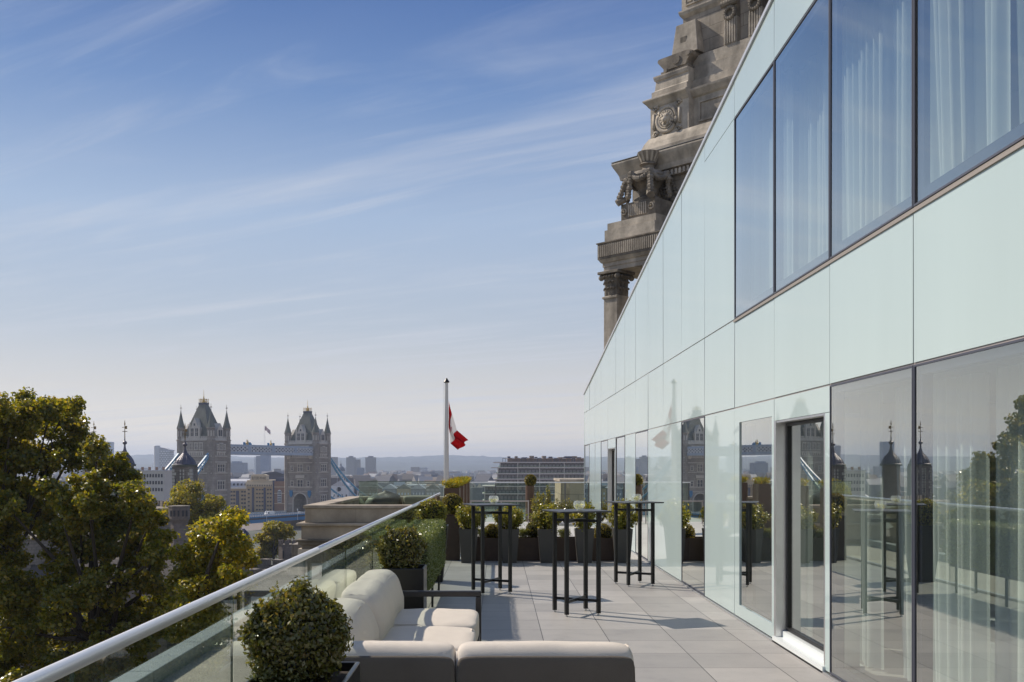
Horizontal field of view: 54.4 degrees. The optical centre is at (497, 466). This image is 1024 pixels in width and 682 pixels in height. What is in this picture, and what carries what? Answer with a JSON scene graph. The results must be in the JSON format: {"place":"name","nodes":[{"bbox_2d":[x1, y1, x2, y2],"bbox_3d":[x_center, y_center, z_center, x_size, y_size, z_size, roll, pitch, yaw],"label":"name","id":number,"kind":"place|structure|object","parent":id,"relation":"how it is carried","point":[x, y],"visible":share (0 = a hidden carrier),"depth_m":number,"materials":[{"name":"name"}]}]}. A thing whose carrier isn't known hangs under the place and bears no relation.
{"place":"outdoors","nodes":[
{"label":"outdoors","id":0,"kind":"place"},
{"bbox_2d":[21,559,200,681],"bbox_3d":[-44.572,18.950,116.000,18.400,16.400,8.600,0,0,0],"label":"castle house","id":1,"kind":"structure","parent":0,"point":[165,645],"depth_m":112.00,"materials":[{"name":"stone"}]},
{"bbox_2d":[111,562,326,681],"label":"hotel block","id":2,"kind":"structure","parent":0,"point":[203,655],"depth_m":7.91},
{"bbox_2d":[583,0,1023,681],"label":"glass hotel wing","id":3,"kind":"structure","parent":2,"relation":"on","point":[803,394],"depth_m":7.11,"materials":[{"name":"glass"}]},
{"bbox_2d":[584,444,589,504],"bbox_3d":[2.461,0.461,27.330,0.025,2.123,1.468,0,0,0],"label":"window","id":4,"kind":"structure","parent":3,"relation":"in","point":[586,448],"depth_m":27.53,"materials":[{"name":"grey"}]},
{"bbox_2d":[601,440,607,524],"bbox_3d":[2.460,0.461,22.890,0.023,2.123,1.468,0,0,0],"label":"window","id":5,"kind":"structure","parent":3,"relation":"in","point":[604,444],"depth_m":22.87,"materials":[{"name":"grey"}]},
{"bbox_2d":[608,448,614,527],"bbox_3d":[2.593,0.571,21.460,0.320,1.950,1.366,0,0,0],"label":"door","id":6,"kind":"structure","parent":3,"relation":"in","point":[611,451],"depth_m":22.08,"materials":[{"name":"glass"}]},
{"bbox_2d":[616,436,624,507],"bbox_3d":[2.463,0.461,19.930,0.028,2.123,1.468,0,0,0],"label":"window","id":7,"kind":"structure","parent":3,"relation":"in","point":[620,441],"depth_m":19.93,"materials":[{"name":"grey"}]},
{"bbox_2d":[635,430,647,559],"bbox_3d":[2.459,0.461,16.970,0.022,2.123,1.468,0,0,0],"label":"window","id":8,"kind":"structure","parent":3,"relation":"in","point":[641,438],"depth_m":16.86,"materials":[{"name":"grey"}]},
{"bbox_2d":[681,416,704,594],"bbox_3d":[2.460,0.461,12.530,0.022,2.123,1.468,0,0,0],"label":"window","id":9,"kind":"structure","parent":3,"relation":"in","point":[693,430],"depth_m":12.48,"materials":[{"name":"grey"}]},
{"bbox_2d":[734,61,773,318],"bbox_3d":[2.460,-2.567,9.570,0.024,2.071,1.468,0,0,0],"label":"window","id":10,"kind":"structure","parent":3,"relation":"in","point":[754,122],"depth_m":9.52,"materials":[{"name":"blue"}]},
{"bbox_2d":[740,417,771,621],"bbox_3d":[2.471,0.474,9.505,0.014,1.872,1.216,0,0,0],"label":"window","id":11,"kind":"structure","parent":3,"relation":"in","point":[755,435],"depth_m":9.48,"materials":[{"name":"grey"}]},
{"bbox_2d":[772,413,825,670],"bbox_3d":[2.593,0.571,8.140,0.320,1.950,1.366,0,0,0],"label":"door","id":12,"kind":"structure","parent":3,"relation":"in","point":[799,442],"depth_m":8.38,"materials":[{"name":"glass"}]},
{"bbox_2d":[774,0,829,293],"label":"window","id":13,"kind":"structure","parent":3,"relation":"in","point":[802,66],"depth_m":8.02,"materials":[{"name":"blue"}]},
{"bbox_2d":[830,365,912,681],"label":"window","id":14,"kind":"structure","parent":3,"relation":"in","point":[865,641],"depth_m":6.66,"materials":[{"name":"grey"}]},
{"bbox_2d":[830,0,912,258],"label":"window","id":15,"kind":"structure","parent":3,"relation":"in","point":[871,41],"depth_m":6.58,"materials":[{"name":"blue"}]},
{"bbox_2d":[913,338,1023,681],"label":"window","id":16,"kind":"structure","parent":3,"relation":"in","point":[1014,348],"depth_m":5.80,"materials":[{"name":"grey"}]},
{"bbox_2d":[913,0,1023,206],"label":"window","id":17,"kind":"structure","parent":3,"relation":"in","point":[925,12],"depth_m":5.78,"materials":[{"name":"blue"}]},
{"bbox_2d":[231,479,250,511],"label":"warehouse","id":18,"kind":"structure","parent":0,"point":[238,492],"depth_m":721.00,"materials":[{"name":"yellow brick"}]},
{"bbox_2d":[246,474,275,511],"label":"warehouse","id":19,"kind":"structure","parent":0,"point":[259,492],"depth_m":720.00,"materials":[{"name":"yellow brick"}]},
{"bbox_2d":[234,568,290,606],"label":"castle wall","id":20,"kind":"structure","parent":0,"point":[265,585],"depth_m":147.42,"materials":[{"name":"stone"}]},
{"bbox_2d":[243,558,290,576],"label":"castle wall","id":21,"kind":"structure","parent":0,"point":[266,563],"depth_m":184.98,"materials":[{"name":"stone"}]},
{"bbox_2d":[242,523,300,529],"bbox_3d":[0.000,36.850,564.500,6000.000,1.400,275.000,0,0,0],"label":"river","id":22,"kind":"structure","parent":0,"point":[255,526],"depth_m":593.67,"materials":[{"name":"grey liquid"}]},
{"bbox_2d":[165,396,367,529],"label":"suspension bridge","id":23,"kind":"structure","parent":22,"relation":"on","point":[304,450],"depth_m":574.29,"materials":[{"name":"stone"}]},
{"bbox_2d":[273,478,283,511],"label":"brick warehouse","id":24,"kind":"structure","parent":0,"point":[278,494],"depth_m":719.00,"materials":[{"name":"brown brick"}]},
{"bbox_2d":[25,506,536,594],"bbox_3d":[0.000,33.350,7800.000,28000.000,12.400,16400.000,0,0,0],"label":"ground","id":25,"kind":"structure","parent":0,"point":[252,533],"depth_m":411.90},
{"bbox_2d":[0,386,98,680],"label":"plane tree","id":26,"kind":"object","parent":25,"relation":"on","point":[27,419],"visible":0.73,"depth_m":44.64,"materials":[{"name":"green plant"}]},
{"bbox_2d":[0,434,182,681],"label":"plane tree","id":27,"kind":"object","parent":25,"relation":"on","point":[133,518],"visible":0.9,"depth_m":41.92,"materials":[{"name":"green plant"}]},
{"bbox_2d":[68,422,197,558],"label":"castle keep","id":28,"kind":"structure","parent":25,"relation":"on","point":[184,465],"depth_m":186.55,"materials":[{"name":"stone"}]},
{"bbox_2d":[137,467,171,500],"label":"terrace building","id":29,"kind":"structure","parent":25,"relation":"on","point":[159,482],"depth_m":480.00,"materials":[{"name":"paint"}]},
{"bbox_2d":[154,446,174,469],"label":"tower block","id":30,"kind":"structure","parent":25,"relation":"on","point":[163,457],"depth_m":1500.00,"materials":[{"name":"white"}]},
{"bbox_2d":[168,505,189,550],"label":"castle turret","id":31,"kind":"object","parent":25,"relation":"on","point":[179,516],"visible":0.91,"depth_m":138.99,"materials":[{"name":"stone"}]},
{"bbox_2d":[170,510,187,516],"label":"window","id":32,"kind":"structure","parent":31,"relation":"in","point":[170,510],"depth_m":138.77,"materials":[{"name":"grey"}]},
{"bbox_2d":[162,478,239,548],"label":"lime tree","id":33,"kind":"object","parent":25,"relation":"on","point":[190,495],"visible":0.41,"depth_m":160.51,"materials":[{"name":"green plant"}]},
{"bbox_2d":[151,505,261,643],"bbox_3d":[-11.609,14.484,39.784,4.203,25.743,5.692,0,0,-11],"label":"plane tree","id":34,"kind":"object","parent":25,"relation":"on","point":[207,565],"visible":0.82,"depth_m":38.97,"materials":[{"name":"green plant"}]},
{"bbox_2d":[231,461,247,474],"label":"office block","id":35,"kind":"structure","parent":25,"relation":"on","point":[238,467],"depth_m":2200.00,"materials":[{"name":"concrete"}]},
{"bbox_2d":[17,470,496,480],"bbox_3d":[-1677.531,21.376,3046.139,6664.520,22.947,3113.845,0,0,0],"label":"rooftops","id":36,"kind":"object","parent":25,"relation":"on","point":[371,474],"visible":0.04,"depth_m":2453.89,"materials":[{"name":"grey"}]},
{"bbox_2d":[18,471,496,506],"bbox_3d":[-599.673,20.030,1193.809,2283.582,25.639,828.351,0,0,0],"label":"rooftops","id":37,"kind":"object","parent":25,"relation":"on","point":[476,490],"visible":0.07,"depth_m":972.22,"materials":[{"name":"grey"}]},
{"bbox_2d":[254,455,270,473],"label":"tower block","id":38,"kind":"structure","parent":25,"relation":"on","point":[262,463],"depth_m":2500.00,"materials":[{"name":"white"}]},
{"bbox_2d":[264,471,283,479],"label":"dark roofed shed","id":39,"kind":"structure","parent":25,"relation":"on","point":[275,475],"depth_m":760.00,"materials":[{"name":"grey metal"}]},
{"bbox_2d":[254,520,296,560],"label":"lime tree","id":40,"kind":"object","parent":25,"relation":"on","point":[271,535],"visible":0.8,"depth_m":214.98,"materials":[{"name":"green plant"}]},
{"bbox_2d":[71,467,497,474],"bbox_3d":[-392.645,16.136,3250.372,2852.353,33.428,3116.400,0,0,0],"label":"distant blocks","id":41,"kind":"structure","parent":25,"relation":"on","point":[416,469],"depth_m":3164.39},
{"bbox_2d":[278,539,296,561],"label":"castle turret","id":42,"kind":"object","parent":25,"relation":"on","point":[284,551],"visible":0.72,"depth_m":198.34,"materials":[{"name":"stone"}]},
{"bbox_2d":[291,542,300,580],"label":"hotel rear block","id":43,"kind":"structure","parent":25,"relation":"on","point":[295,547],"depth_m":31.40,"materials":[{"name":"stone"}]},
{"bbox_2d":[554,478,583,508],"bbox_3d":[4.400,1.450,38.100,4.300,2.000,3.900,0,0,0],"label":"plant housing","id":44,"kind":"object","parent":43,"relation":"on","point":[575,492],"visible":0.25,"depth_m":36.20,"materials":[{"name":"concrete"}]},
{"bbox_2d":[331,457,337,474],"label":"tower block","id":45,"kind":"structure","parent":25,"relation":"on","point":[335,459],"depth_m":2400.00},
{"bbox_2d":[331,463,349,475],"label":"domed church","id":46,"kind":"structure","parent":25,"relation":"on","point":[341,468],"depth_m":1296.25,"materials":[{"name":"grey"}]},
{"bbox_2d":[331,481,352,499],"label":"white wharf house","id":47,"kind":"structure","parent":25,"relation":"on","point":[336,487],"depth_m":705.00,"materials":[{"name":"white"}]},
{"bbox_2d":[295,496,443,576],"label":"stone parapet wing","id":48,"kind":"structure","parent":25,"relation":"on","point":[325,522],"depth_m":19.97,"materials":[{"name":"stone"}]},
{"bbox_2d":[364,490,401,504],"bbox_3d":[-2.717,0.835,23.495,0.952,0.570,0.626,0,0,0],"label":"covered grill","id":49,"kind":"object","parent":48,"relation":"on","point":[384,497],"visible":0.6,"depth_m":23.30,"materials":[{"name":"metal"}]},
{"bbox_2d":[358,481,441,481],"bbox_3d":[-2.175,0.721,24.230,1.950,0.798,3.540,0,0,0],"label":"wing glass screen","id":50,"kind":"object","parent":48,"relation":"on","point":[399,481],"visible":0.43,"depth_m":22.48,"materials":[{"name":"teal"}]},
{"bbox_2d":[403,495,431,504],"bbox_3d":[-1.860,0.900,23.600,0.758,0.440,0.600,0,0,0],"label":"covered table","id":51,"kind":"object","parent":48,"relation":"on","point":[410,499],"visible":0.39,"depth_m":23.30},
{"bbox_2d":[482,456,583,508],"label":"apartment block","id":52,"kind":"structure","parent":25,"relation":"on","point":[542,469],"depth_m":642.20,"materials":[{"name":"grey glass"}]},
{"bbox_2d":[596,0,768,348],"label":"stone tower","id":53,"kind":"structure","parent":25,"relation":"on","point":[699,65],"depth_m":49.64,"materials":[{"name":"grey"}]},
{"bbox_2d":[39,454,556,473],"bbox_3d":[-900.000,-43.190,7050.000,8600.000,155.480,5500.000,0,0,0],"label":"hills","id":54,"kind":"structure","parent":0,"point":[463,464],"depth_m":6813.35,"materials":[{"name":"grey"}]},
{"bbox_2d":[0,0,682,457],"label":"sky","id":55,"kind":"structure","parent":0,"point":[263,210],"materials":[{"name":"blue"}]},
{"bbox_2d":[346,456,360,474],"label":"tower block","id":56,"kind":"structure","parent":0,"point":[353,464],"depth_m":2300.00,"materials":[{"name":"concrete"}]},
{"bbox_2d":[357,468,364,474],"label":"tower block","id":57,"kind":"structure","parent":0,"point":[360,471],"depth_m":2150.00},
{"bbox_2d":[365,456,375,473],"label":"tower block","id":58,"kind":"structure","parent":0,"point":[370,463],"depth_m":2300.00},
{"bbox_2d":[368,484,382,495],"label":"gabled house","id":59,"kind":"structure","parent":0,"point":[374,489],"depth_m":760.00,"materials":[{"name":"grey brick"}]},
{"bbox_2d":[382,484,397,493],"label":"gabled house","id":60,"kind":"structure","parent":0,"point":[391,488],"depth_m":760.00,"materials":[{"name":"white"}]},
{"bbox_2d":[397,484,411,495],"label":"gabled house","id":61,"kind":"structure","parent":0,"point":[404,490],"depth_m":760.00,"materials":[{"name":"grey brick"}]},
{"bbox_2d":[411,484,425,494],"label":"gabled house","id":62,"kind":"structure","parent":0,"point":[418,489],"depth_m":760.00,"materials":[{"name":"white"}]},
{"bbox_2d":[426,484,440,495],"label":"gabled house","id":63,"kind":"structure","parent":0,"point":[433,489],"depth_m":760.00,"materials":[{"name":"stone"}]},
{"bbox_2d":[418,498,449,520],"bbox_3d":[-0.873,0.623,13.495,0.471,0.402,0.405,0,0,0],"label":"box shrub","id":64,"kind":"object","parent":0,"point":[432,509],"visible":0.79,"depth_m":13.38,"materials":[{"name":"green plant"}]},
{"bbox_2d":[444,378,448,487],"bbox_3d":[-2.000,-0.515,39.000,0.240,5.930,0.240,0,0,0],"label":"flagpole","id":65,"kind":"object","parent":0,"point":[446,450],"visible":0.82,"depth_m":38.94,"materials":[{"name":"grey"}]},
{"bbox_2d":[449,404,467,448],"bbox_3d":[-1.530,-1.626,39.014,0.769,1.948,0.327,0,0,0],"label":"flag","id":66,"kind":"object","parent":65,"relation":"hanging from","point":[458,439],"visible":1,"depth_m":39.02,"materials":[{"name":"fabric"}]},
{"bbox_2d":[440,478,464,487],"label":"ornamental grass","id":67,"kind":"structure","parent":0,"point":[453,483],"depth_m":17.46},
{"bbox_2d":[460,517,637,558],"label":"roof paving","id":68,"kind":"structure","parent":0,"point":[489,520],"depth_m":25.88,"materials":[{"name":"white"}]},
{"bbox_2d":[444,488,459,514],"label":"tall planter","id":69,"kind":"object","parent":68,"relation":"on","point":[452,490],"visible":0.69,"depth_m":17.35,"materials":[{"name":"orange metal"}]},
{"bbox_2d":[460,485,463,527],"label":"tall planter","id":70,"kind":"object","parent":68,"relation":"on","point":[462,492],"visible":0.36,"depth_m":19.35,"materials":[{"name":"orange metal"}]},
{"bbox_2d":[464,484,466,506],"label":"tall planter","id":71,"kind":"object","parent":68,"relation":"on","point":[465,493],"visible":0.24,"depth_m":21.35,"materials":[{"name":"orange metal"}]},
{"bbox_2d":[467,482,469,502],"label":"tall planter","id":72,"kind":"object","parent":68,"relation":"on","point":[468,493],"visible":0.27,"depth_m":23.35,"materials":[{"name":"orange metal"}]},
{"bbox_2d":[470,500,528,522],"bbox_3d":[0.055,1.232,27.200,1.610,0.635,0.030,0,0,0],"label":"screen","id":73,"kind":"object","parent":68,"relation":"on","point":[501,501],"visible":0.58,"depth_m":27.18,"materials":[{"name":"silver metal"}]},
{"bbox_2d":[470,482,583,516],"bbox_3d":[2.525,1.008,31.000,7.350,1.085,0.120,0,0,0],"label":"balustrade","id":74,"kind":"object","parent":68,"relation":"on","point":[524,482],"visible":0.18,"depth_m":30.98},
{"bbox_2d":[525,486,533,521],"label":"column planter","id":75,"kind":"object","parent":68,"relation":"on","point":[529,492],"visible":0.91,"depth_m":28.10,"materials":[{"name":"orange metal"}]},
{"bbox_2d":[524,474,536,485],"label":"box shrub","id":76,"kind":"object","parent":75,"relation":"in","point":[530,479],"visible":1,"depth_m":28.11,"materials":[{"name":"green plant"}]},
{"bbox_2d":[530,491,546,519],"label":"roof shrub","id":77,"kind":"object","parent":68,"relation":"on","point":[538,500],"visible":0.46,"depth_m":27.52,"materials":[{"name":"green plant"}]},
{"bbox_2d":[544,485,551,506],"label":"roof shrub","id":78,"kind":"object","parent":68,"relation":"on","point":[548,496],"visible":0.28,"depth_m":27.00,"materials":[{"name":"green plant"}]},
{"bbox_2d":[548,498,572,523],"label":"roof shrub","id":79,"kind":"object","parent":68,"relation":"on","point":[557,506],"visible":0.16,"depth_m":26.46,"materials":[{"name":"green plant"}]},
{"bbox_2d":[556,498,575,521],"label":"roof shrub","id":80,"kind":"object","parent":68,"relation":"on","point":[567,505],"visible":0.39,"depth_m":26.69,"materials":[{"name":"green plant"}]},
{"bbox_2d":[427,559,833,681],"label":"terrace floor","id":81,"kind":"structure","parent":0,"point":[666,628],"depth_m":9.98,"materials":[{"name":"tile"}]},
{"bbox_2d":[12,493,440,681],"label":"glass balustrade","id":82,"kind":"object","parent":81,"relation":"on","point":[352,556],"visible":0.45,"depth_m":4.91,"materials":[{"name":"glass"}]},
{"bbox_2d":[246,662,359,681],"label":"square planter","id":83,"kind":"object","parent":81,"relation":"on","point":[350,672],"visible":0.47,"depth_m":4.20,"materials":[{"name":"black"}]},
{"bbox_2d":[248,661,314,681],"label":"ground cover","id":84,"kind":"object","parent":83,"relation":"on","point":[265,676],"visible":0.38,"depth_m":3.96,"materials":[{"name":"green plant"}]},
{"bbox_2d":[236,574,353,681],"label":"box shrub","id":85,"kind":"object","parent":83,"relation":"on","point":[298,624],"visible":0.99,"depth_m":4.01,"materials":[{"name":"green plant"}]},
{"bbox_2d":[381,564,426,608],"bbox_3d":[-0.820,1.212,8.750,0.370,0.675,0.360,0,0,0],"label":"square planter","id":86,"kind":"object","parent":81,"relation":"on","point":[415,578],"visible":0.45,"depth_m":8.57,"materials":[{"name":"black"}]},
{"bbox_2d":[375,524,427,567],"bbox_3d":[-0.851,0.734,8.748,0.479,0.463,0.459,0,0,45],"label":"box shrub","id":87,"kind":"object","parent":86,"relation":"in","point":[399,547],"visible":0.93,"depth_m":8.62,"materials":[{"name":"green plant"}]},
{"bbox_2d":[431,573,439,606],"bbox_3d":[-0.840,1.330,10.900,0.300,0.440,2.860,0,0,0],"label":"hedge trough","id":88,"kind":"object","parent":81,"relation":"on","point":[432,601],"visible":0.09,"depth_m":11.00,"materials":[{"name":"black metal"}]},
{"bbox_2d":[402,517,446,589],"bbox_3d":[-0.836,0.911,10.899,0.461,0.585,2.998,0,0,0],"label":"box hedge","id":89,"kind":"object","parent":88,"relation":"on","point":[432,532],"visible":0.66,"depth_m":10.50,"materials":[{"name":"green plant"}]},
{"bbox_2d":[435,524,448,581],"bbox_3d":[-0.860,1.170,13.500,0.379,0.760,0.379,0,0,0],"label":"tapered planter","id":90,"kind":"object","parent":81,"relation":"on","point":[442,570],"visible":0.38,"depth_m":13.38,"materials":[{"name":"black metal"}]},
{"bbox_2d":[444,515,459,559],"bbox_3d":[-0.765,1.180,16.620,0.270,0.740,0.270,0,0,0],"label":"tall planter","id":91,"kind":"object","parent":81,"relation":"on","point":[453,547],"visible":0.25,"depth_m":16.48,"materials":[{"name":"brown metal"}]},
{"bbox_2d":[442,493,462,513],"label":"box shrub","id":92,"kind":"object","parent":91,"relation":"on","point":[451,501],"visible":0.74,"depth_m":16.48,"materials":[{"name":"green plant"}]},
{"bbox_2d":[459,528,477,562],"bbox_3d":[-0.471,1.275,16.150,0.304,0.550,0.304,0,0,0],"label":"tapered planter","id":93,"kind":"object","parent":81,"relation":"on","point":[465,541],"visible":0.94,"depth_m":16.02,"materials":[{"name":"plastic"}]},
{"bbox_2d":[455,502,488,529],"bbox_3d":[-0.420,0.839,16.162,0.568,0.550,0.580,0,0,0],"label":"leafy shrub","id":94,"kind":"object","parent":93,"relation":"in","point":[463,516],"visible":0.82,"depth_m":16.04,"materials":[{"name":"green plant"}]},
{"bbox_2d":[336,569,634,681],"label":"corner sofa","id":95,"kind":"object","parent":81,"relation":"on","point":[394,640],"visible":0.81,"depth_m":4.96,"materials":[{"name":"beige fabric"}]},
{"bbox_2d":[463,503,520,594],"bbox_3d":[-0.075,1.004,12.300,0.570,1.092,0.570,0,0,-20],"label":"bar table","id":96,"kind":"object","parent":81,"relation":"on","point":[483,513],"visible":0.91,"depth_m":12.21,"materials":[{"name":"metal"}]},
{"bbox_2d":[502,528,518,562],"bbox_3d":[0.196,1.275,16.150,0.304,0.550,0.304,0,0,0],"label":"tapered planter","id":97,"kind":"object","parent":81,"relation":"on","point":[515,535],"visible":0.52,"depth_m":16.02,"materials":[{"name":"plastic"}]},
{"bbox_2d":[492,506,527,529],"bbox_3d":[0.205,0.827,16.153,0.543,0.481,0.593,0,0,-39],"label":"leafy shrub","id":98,"kind":"object","parent":97,"relation":"on","point":[517,518],"visible":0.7,"depth_m":16.05,"materials":[{"name":"green plant"}]},
{"bbox_2d":[537,528,551,562],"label":"tapered planter","id":99,"kind":"object","parent":81,"relation":"on","point":[545,543],"visible":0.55,"depth_m":16.02,"materials":[{"name":"plastic"}]},
{"bbox_2d":[528,502,563,531],"bbox_3d":[0.779,0.833,16.137,0.555,0.511,0.598,0,0,-35],"label":"leafy shrub","id":100,"kind":"object","parent":99,"relation":"in","point":[544,520],"visible":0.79,"depth_m":16.06,"materials":[{"name":"green plant"}]},
{"bbox_2d":[476,536,613,560],"bbox_3d":[0.720,1.363,16.620,2.560,0.375,0.400,0,0,0],"label":"trough planter","id":101,"kind":"object","parent":81,"relation":"on","point":[528,548],"depth_m":16.42,"materials":[{"name":"brown metal"}]},
{"bbox_2d":[485,523,497,537],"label":"box shrub","id":102,"kind":"object","parent":101,"relation":"on","point":[492,532],"visible":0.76,"depth_m":16.53,"materials":[{"name":"green plant"}]},
{"bbox_2d":[519,527,529,537],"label":"grass tuft","id":103,"kind":"object","parent":101,"relation":"in","point":[522,532],"visible":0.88,"depth_m":16.56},
{"bbox_2d":[525,521,538,537],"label":"box shrub","id":104,"kind":"object","parent":101,"relation":"on","point":[533,529],"visible":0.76,"depth_m":16.53,"materials":[{"name":"green plant"}]},
{"bbox_2d":[557,529,573,537],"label":"grass tuft","id":105,"kind":"object","parent":101,"relation":"on","point":[561,533],"visible":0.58,"depth_m":16.56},
{"bbox_2d":[593,523,612,537],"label":"box shrub","id":106,"kind":"object","parent":101,"relation":"in","point":[606,530],"visible":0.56,"depth_m":16.52,"materials":[{"name":"green plant"}]},
{"bbox_2d":[542,509,611,616],"bbox_3d":[0.833,1.004,10.530,0.570,1.092,0.570,0,0,-17],"label":"bar table","id":107,"kind":"object","parent":81,"relation":"on","point":[566,598],"visible":1,"depth_m":10.45,"materials":[{"name":"black metal"}]},
{"bbox_2d":[574,528,594,562],"bbox_3d":[1.406,1.275,16.150,0.304,0.550,0.304,0,0,0],"label":"tapered planter","id":108,"kind":"object","parent":81,"relation":"on","point":[579,542],"visible":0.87,"depth_m":16.02,"materials":[{"name":"plastic"}]},
{"bbox_2d":[569,498,595,531],"bbox_3d":[1.395,0.790,16.151,0.500,0.555,0.495,0,0,0],"label":"leafy shrub","id":109,"kind":"object","parent":108,"relation":"on","point":[580,515],"visible":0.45,"depth_m":16.04,"materials":[{"name":"green plant"}]},
{"bbox_2d":[612,528,632,562],"bbox_3d":[2.024,1.275,16.150,0.304,0.550,0.304,0,0,0],"label":"tapered planter","id":110,"kind":"object","parent":81,"relation":"on","point":[621,545],"visible":0.54,"depth_m":16.02,"materials":[{"name":"plastic"}]},
{"bbox_2d":[606,497,637,528],"bbox_3d":[2.039,0.793,16.131,0.570,0.619,0.546,0,0,0],"label":"leafy shrub","id":111,"kind":"object","parent":110,"relation":"in","point":[622,519],"visible":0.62,"depth_m":16.10,"materials":[{"name":"green plant"}]},
{"bbox_2d":[605,501,663,586],"bbox_3d":[1.800,1.004,13.120,0.570,1.092,0.570,0,0,-20],"label":"bar table","id":112,"kind":"object","parent":81,"relation":"on","point":[628,510],"visible":1,"depth_m":13.05,"materials":[{"name":"black metal"}]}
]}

